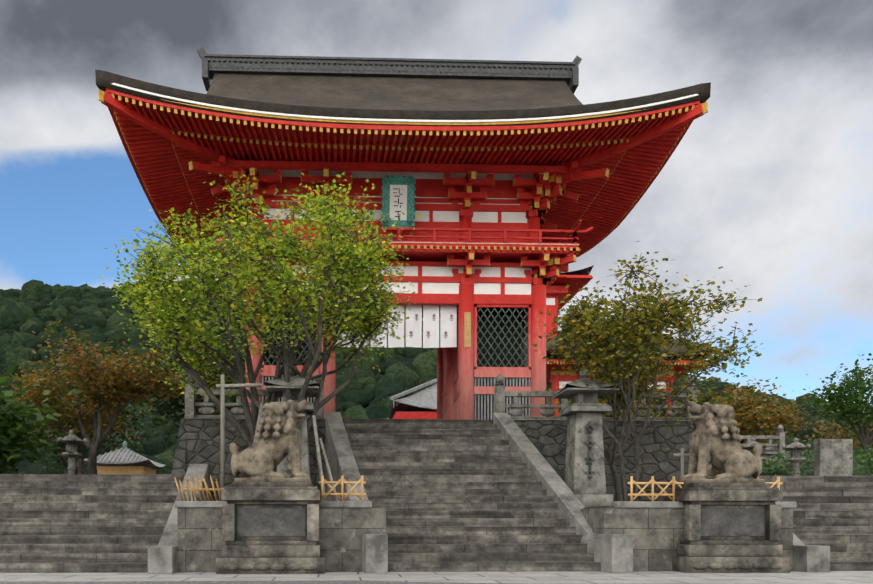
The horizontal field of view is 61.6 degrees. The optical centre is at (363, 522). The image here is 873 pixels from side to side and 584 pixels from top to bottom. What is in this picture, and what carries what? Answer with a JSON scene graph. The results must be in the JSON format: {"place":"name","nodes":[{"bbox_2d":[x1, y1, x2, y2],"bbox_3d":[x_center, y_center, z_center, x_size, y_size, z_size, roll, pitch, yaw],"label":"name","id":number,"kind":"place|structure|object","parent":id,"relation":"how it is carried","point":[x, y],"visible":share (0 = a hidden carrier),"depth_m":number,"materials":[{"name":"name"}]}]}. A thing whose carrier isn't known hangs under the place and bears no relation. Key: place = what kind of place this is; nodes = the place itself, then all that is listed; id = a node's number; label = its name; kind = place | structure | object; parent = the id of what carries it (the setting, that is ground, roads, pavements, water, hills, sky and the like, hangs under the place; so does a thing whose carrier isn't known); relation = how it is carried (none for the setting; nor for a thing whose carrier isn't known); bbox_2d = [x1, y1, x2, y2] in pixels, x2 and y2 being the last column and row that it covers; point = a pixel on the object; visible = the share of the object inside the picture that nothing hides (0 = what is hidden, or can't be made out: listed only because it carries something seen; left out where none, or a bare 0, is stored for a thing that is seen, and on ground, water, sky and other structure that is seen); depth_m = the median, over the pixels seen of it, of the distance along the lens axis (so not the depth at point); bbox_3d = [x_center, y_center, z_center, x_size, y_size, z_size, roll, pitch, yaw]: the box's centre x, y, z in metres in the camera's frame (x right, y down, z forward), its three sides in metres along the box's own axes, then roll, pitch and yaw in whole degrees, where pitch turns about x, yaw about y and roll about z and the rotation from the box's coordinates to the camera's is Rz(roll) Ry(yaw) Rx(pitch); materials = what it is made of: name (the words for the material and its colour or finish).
{"place":"outdoors","nodes":[
{"label":"outdoors","id":0,"kind":"place"},
{"bbox_2d":[2,319,206,473],"bbox_3d":[-9.616,-4.162,26.883,8.091,6.268,7.557,0,0,-2],"label":"maple tree","id":1,"kind":"object","parent":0,"point":[111,379],"depth_m":26.22,"materials":[{"name":"plant"}]},
{"bbox_2d":[128,336,245,444],"bbox_3d":[-8.061,-5.801,35.655,6.963,8.097,7.820,0,0,-2],"label":"tree","id":2,"kind":"object","parent":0,"point":[174,404],"depth_m":34.60,"materials":[{"name":"green plant"}]},
{"bbox_2d":[210,381,245,414],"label":"tree","id":3,"kind":"object","parent":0,"point":[228,397],"depth_m":42.23,"materials":[{"name":"green plant"}]},
{"bbox_2d":[100,172,421,446],"bbox_3d":[-2.457,-4.665,18.540,8.037,9.073,6.603,0,0,-2],"label":"tree","id":4,"kind":"object","parent":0,"point":[271,284],"depth_m":17.43,"materials":[{"name":"green plant"}]},
{"bbox_2d":[197,47,581,93],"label":"roof ridge","id":5,"kind":"structure","parent":0,"point":[567,72],"depth_m":27.61,"materials":[{"name":"grey tile"}]},
{"bbox_2d":[101,83,703,419],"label":"gate","id":6,"kind":"structure","parent":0,"point":[647,147],"depth_m":24.67,"materials":[{"name":"red wood"}]},
{"bbox_2d":[251,212,539,241],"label":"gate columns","id":7,"kind":"structure","parent":6,"relation":"attached to","point":[533,221],"depth_m":25.22,"materials":[{"name":"red wood"}]},
{"bbox_2d":[246,283,545,419],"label":"pillars","id":8,"kind":"structure","parent":6,"relation":"attached to","point":[466,375],"depth_m":25.05,"materials":[{"name":"red wood"}]},
{"bbox_2d":[464,312,470,347],"bbox_3d":[3.559,-6.610,24.932,0.220,1.200,0.030,0,0,-2],"label":"sign","id":9,"kind":"object","parent":8,"relation":"attached to","point":[467,329],"visible":0.93,"depth_m":24.92,"materials":[{"name":"beige wood"}]},
{"bbox_2d":[261,304,530,419],"bbox_3d":[1.046,-5.400,27.883,10.060,4.520,5.700,0,0,-2],"label":"weathered red gate","id":10,"kind":"object","parent":6,"relation":"attached to","point":[494,372],"visible":0.12,"depth_m":25.18,"materials":[{"name":"red wood"}]},
{"bbox_2d":[262,376,529,419],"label":"gate slats","id":11,"kind":"object","parent":6,"relation":"attached to","point":[475,396],"visible":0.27,"depth_m":25.19,"materials":[{"name":"wood"}]},
{"bbox_2d":[335,305,456,347],"bbox_3d":[1.132,-6.856,25.395,4.240,1.488,0.070,0,0,-2],"label":"curtain","id":12,"kind":"object","parent":6,"relation":"attached to","point":[431,325],"visible":0.5,"depth_m":25.42,"materials":[{"name":"grey fabric"}]},
{"bbox_2d":[339,314,453,337],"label":"curtain crests","id":13,"kind":"object","parent":12,"relation":"attached to","point":[428,332],"visible":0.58,"depth_m":25.40,"materials":[{"name":"fabric"}]},
{"bbox_2d":[264,305,527,366],"bbox_3d":[1.140,-7.560,25.157,9.167,4.359,0.155,0,0,-2],"label":"lattice window","id":14,"kind":"structure","parent":6,"relation":"on","point":[477,336],"depth_m":25.20,"materials":[{"name":"wood"}]},
{"bbox_2d":[216,239,578,245],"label":"gate balcony boards","id":15,"kind":"object","parent":6,"relation":"attached to","point":[463,243],"visible":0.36,"depth_m":24.14,"materials":[{"name":"red wood"}]},
{"bbox_2d":[381,175,415,227],"bbox_3d":[1.163,-10.768,24.491,1.160,1.633,0.490,0,0,-2],"label":"plaque frame","id":16,"kind":"object","parent":6,"relation":"attached to","point":[387,181],"visible":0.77,"depth_m":24.42,"materials":[{"name":"teal wood"}]},
{"bbox_2d":[389,185,406,219],"bbox_3d":[1.163,-10.768,24.467,0.580,1.070,0.276,0,0,-2],"label":"plaque","id":17,"kind":"object","parent":16,"relation":"in","point":[402,199],"visible":1,"depth_m":24.46,"materials":[{"name":"white wood"}]},
{"bbox_2d":[393,188,402,216],"bbox_3d":[1.149,-10.758,24.459,0.330,0.870,0.222,0,0,-2],"label":"plaque lettering","id":18,"kind":"object","parent":17,"relation":"attached to","point":[398,202],"visible":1,"depth_m":24.45},
{"bbox_2d":[95,69,710,125],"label":"gate roof","id":19,"kind":"structure","parent":6,"relation":"attached to","point":[414,98],"depth_m":25.73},
{"bbox_2d":[104,91,701,260],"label":"rafters","id":20,"kind":"object","parent":6,"relation":"attached to","point":[338,136],"visible":0.1,"depth_m":22.93,"materials":[{"name":"red wood"}]},
{"bbox_2d":[98,88,707,288],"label":"bracket ends","id":21,"kind":"object","parent":6,"relation":"attached to","point":[546,176],"visible":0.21,"depth_m":22.57,"materials":[{"name":"red wood"}]},
{"bbox_2d":[387,378,436,419],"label":"temple building","id":22,"kind":"structure","parent":0,"point":[424,400],"depth_m":60.87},
{"bbox_2d":[0,571,872,583],"bbox_3d":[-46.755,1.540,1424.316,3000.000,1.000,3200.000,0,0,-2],"label":"ground","id":23,"kind":"structure","parent":0,"point":[661,577],"depth_m":13.82,"materials":[{"name":"grey stone"}]},
{"bbox_2d":[0,460,172,473],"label":"bushes","id":24,"kind":"object","parent":23,"relation":"on","point":[35,468],"depth_m":130.37,"materials":[{"name":"green plant"}]},
{"bbox_2d":[97,466,155,474],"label":"hut wall","id":25,"kind":"structure","parent":23,"relation":"on","point":[125,470],"depth_m":43.12,"materials":[{"name":"beige wood"}]},
{"bbox_2d":[84,447,164,467],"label":"pavilion roof","id":26,"kind":"structure","parent":25,"relation":"on","point":[122,456],"depth_m":43.52,"materials":[{"name":"grey tile"}]},
{"bbox_2d":[0,580,518,583],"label":"cobble ground","id":27,"kind":"structure","parent":23,"relation":"on","point":[269,582],"depth_m":12.62,"materials":[{"name":"grey stone"}]},
{"bbox_2d":[216,482,324,573],"bbox_3d":[-1.922,0.100,15.507,2.200,1.880,1.535,0,0,-2],"label":"pedestal","id":28,"kind":"object","parent":23,"relation":"on","point":[270,554],"visible":0.92,"depth_m":14.87,"materials":[{"name":"stone"}]},
{"bbox_2d":[237,508,304,535],"bbox_3d":[-1.905,-0.010,15.027,1.400,0.580,0.015,0,0,-2],"label":"pedestal panel","id":29,"kind":"object","parent":28,"relation":"attached to","point":[270,521],"visible":1,"depth_m":15.02,"materials":[{"name":"grey stone"}]},
{"bbox_2d":[230,400,311,482],"bbox_3d":[-1.989,-1.721,15.522,1.733,1.763,1.021,0,0,-2],"label":"lion statue","id":30,"kind":"object","parent":28,"relation":"on","point":[277,439],"visible":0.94,"depth_m":15.21,"materials":[{"name":"stone"}]},
{"bbox_2d":[172,418,695,501],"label":"high terrace walls","id":31,"kind":"structure","parent":23,"relation":"on","point":[198,441],"depth_m":22.29,"materials":[{"name":"grey stone"}]},
{"bbox_2d":[185,372,696,419],"bbox_3d":[2.437,-3.875,22.328,15.691,1.470,0.291,0,0,-2],"label":"stone balustrade","id":32,"kind":"object","parent":31,"relation":"on","point":[206,409],"visible":0.44,"depth_m":22.33,"materials":[{"name":"grey stone"}]},
{"bbox_2d":[0,474,872,572],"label":"stairs","id":33,"kind":"structure","parent":23,"relation":"on","point":[77,523],"depth_m":17.06,"materials":[{"name":"stone"}]},
{"bbox_2d":[759,449,872,475],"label":"hedge","id":34,"kind":"object","parent":33,"relation":"on","point":[806,453],"depth_m":28.87,"materials":[{"name":"green plant"}]},
{"bbox_2d":[857,447,872,468],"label":"hedge","id":35,"kind":"object","parent":33,"relation":"on","point":[864,452],"depth_m":30.52,"materials":[{"name":"green plant"}]},
{"bbox_2d":[342,419,600,571],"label":"stairs","id":36,"kind":"structure","parent":23,"relation":"on","point":[449,495],"depth_m":17.95,"materials":[{"name":"stone"}]},
{"bbox_2d":[325,412,632,572],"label":"stair cheeks","id":37,"kind":"object","parent":23,"relation":"on","point":[613,553],"visible":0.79,"depth_m":18.00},
{"bbox_2d":[177,508,792,571],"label":"planter walls","id":38,"kind":"structure","parent":23,"relation":"on","point":[658,534],"depth_m":15.47,"materials":[{"name":"grey stone"}]},
{"bbox_2d":[174,475,782,500],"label":"bamboo fences","id":39,"kind":"object","parent":38,"relation":"on","point":[342,481],"visible":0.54,"depth_m":15.56,"materials":[{"name":"beige wood"}]},
{"bbox_2d":[175,501,796,507],"bbox_3d":[2.690,-0.390,15.667,13.350,0.140,0.330,0,0,-2],"label":"wall coping","id":40,"kind":"object","parent":38,"relation":"on","point":[368,504],"visible":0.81,"depth_m":15.41,"materials":[{"name":"grey stone"}]},
{"bbox_2d":[371,506,613,508],"bbox_3d":[2.577,-0.340,18.980,13.050,0.040,6.600,0,0,-2],"label":"coping","id":41,"kind":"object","parent":38,"relation":"in","point":[584,508],"depth_m":15.83,"materials":[{"name":"grey stone"}]},
{"bbox_2d":[216,374,689,500],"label":"tree props","id":42,"kind":"object","parent":41,"relation":"on","point":[223,386],"visible":0.48,"depth_m":16.34,"materials":[{"name":"grey wood"}]},
{"bbox_2d":[56,366,852,506],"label":"stone lanterns","id":43,"kind":"object","parent":41,"relation":"on","point":[833,457],"visible":0.75,"depth_m":18.44,"materials":[{"name":"grey stone"}]},
{"bbox_2d":[66,392,801,478],"bbox_3d":[2.884,-2.195,22.217,26.263,2.190,7.892,0,0,-2],"label":"stone lantern","id":44,"kind":"object","parent":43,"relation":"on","point":[587,397],"visible":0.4,"depth_m":18.37,"materials":[{"name":"grey stone"}]},
{"bbox_2d":[148,464,829,573],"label":"stair cheeks","id":45,"kind":"object","parent":23,"relation":"on","point":[162,557],"visible":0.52,"depth_m":15.46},
{"bbox_2d":[661,483,789,572],"bbox_3d":[7.752,0.100,15.838,2.200,1.880,1.535,0,0,-2],"label":"pedestal","id":46,"kind":"object","parent":23,"relation":"on","point":[697,552],"visible":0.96,"depth_m":15.21,"materials":[{"name":"stone"}]},
{"bbox_2d":[675,402,764,484],"bbox_3d":[7.818,-1.721,15.858,1.733,1.763,1.021,0,0,-2],"label":"lion statue","id":47,"kind":"object","parent":46,"relation":"on","point":[715,438],"visible":0.96,"depth_m":15.54,"materials":[{"name":"stone"}]},
{"bbox_2d":[701,509,763,535],"bbox_3d":[7.769,-0.010,15.358,1.400,0.580,0.015,0,0,-2],"label":"pedestal panel","id":48,"kind":"object","parent":46,"relation":"attached to","point":[732,522],"visible":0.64,"depth_m":15.35,"materials":[{"name":"grey stone"}]},
{"bbox_2d":[762,445,807,453],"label":"fence rail","id":49,"kind":"object","parent":23,"relation":"on","point":[785,450],"depth_m":55.52,"materials":[{"name":"grey stone"}]},
{"bbox_2d":[741,424,864,473],"bbox_3d":[28.025,-1.895,50.897,24.500,5.870,30.346,0,0,-2],"label":"stone balustrade","id":50,"kind":"object","parent":23,"relation":"on","point":[779,436],"visible":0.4,"depth_m":35.50,"materials":[{"name":"grey stone"}]},
{"bbox_2d":[791,353,872,454],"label":"tree","id":51,"kind":"object","parent":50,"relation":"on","point":[860,409],"depth_m":43.60,"materials":[{"name":"green plant"}]},
{"bbox_2d":[0,0,872,404],"label":"sky","id":52,"kind":"structure","parent":0,"point":[772,186],"materials":[{"name":"grey"}]},
{"bbox_2d":[185,418,689,420],"bbox_3d":[1.708,-3.150,43.640,15.800,0.020,43.050,0,0,-2],"label":"coping","id":53,"kind":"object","parent":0,"point":[513,419],"depth_m":22.23,"materials":[{"name":"grey stone"}]},
{"bbox_2d":[546,275,592,338],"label":"pagoda","id":54,"kind":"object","parent":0,"point":[560,283],"depth_m":73.03,"materials":[{"name":"red wood"}]},
{"bbox_2d":[559,265,593,274],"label":"pagoda roofs","id":55,"kind":"structure","parent":54,"relation":"on","point":[584,271],"depth_m":71.77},
{"bbox_2d":[548,387,667,416],"bbox_3d":[12.644,-5.599,39.295,6.458,5.347,5.790,0,0,-2],"label":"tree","id":56,"kind":"object","parent":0,"point":[605,401],"depth_m":39.06,"materials":[{"name":"green plant"}]},
{"bbox_2d":[546,359,704,416],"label":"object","id":57,"kind":"object","parent":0,"point":[555,379],"depth_m":57.72,"materials":[{"name":"red wood"}]},
{"bbox_2d":[546,332,716,360],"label":"roof","id":58,"kind":"structure","parent":57,"relation":"on","point":[676,350],"depth_m":56.10,"materials":[{"name":"red wood"}]},
{"bbox_2d":[547,362,709,375],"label":"horizontal beam","id":59,"kind":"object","parent":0,"point":[560,372],"visible":0.31,"depth_m":57.67,"materials":[{"name":"red wood"}]},
{"bbox_2d":[530,241,762,500],"bbox_3d":[7.619,-3.608,19.351,6.199,6.932,5.554,0,0,-2],"label":"tree","id":60,"kind":"object","parent":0,"point":[588,315],"depth_m":18.32,"materials":[{"name":"green plant"}]},
{"bbox_2d":[636,398,683,416],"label":"tree","id":61,"kind":"object","parent":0,"point":[661,412],"depth_m":50.34,"materials":[{"name":"green plant"}]},
{"bbox_2d":[712,373,823,448],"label":"tree","id":62,"kind":"object","parent":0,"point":[768,419],"depth_m":44.77,"materials":[{"name":"plant"}]},
{"bbox_2d":[802,394,872,451],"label":"bush","id":63,"kind":"object","parent":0,"point":[837,433],"depth_m":52.49,"materials":[{"name":"green plant"}]},
{"bbox_3d":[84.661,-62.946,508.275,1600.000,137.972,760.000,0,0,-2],"label":"hill base","id":64,"kind":"structure","parent":0,"visible":0},
{"bbox_2d":[0,279,871,473],"bbox_3d":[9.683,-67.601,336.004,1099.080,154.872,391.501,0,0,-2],"label":"hill forest","id":65,"kind":"object","parent":64,"relation":"on","point":[37,307],"visible":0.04,"depth_m":302.74,"materials":[{"name":"green plant"}]},
{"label":"bank","id":66,"kind":"structure","parent":0,"visible":0},
{"bbox_2d":[0,365,80,473],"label":"tree","id":67,"kind":"object","parent":66,"relation":"on","point":[20,424],"visible":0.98,"depth_m":20.73,"materials":[{"name":"green plant"}]},
{"bbox_2d":[15,417,152,474],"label":"shrub","id":68,"kind":"object","parent":66,"relation":"on","point":[86,454],"depth_m":46.52,"materials":[{"name":"plant"}]},
{"bbox_2d":[20,348,155,473],"bbox_3d":[-14.059,-4.632,36.840,7.309,7.758,7.863,0,0,-2],"label":"tree","id":69,"kind":"object","parent":66,"relation":"on","point":[123,413],"depth_m":36.52,"materials":[{"name":"plant"}]}
]}

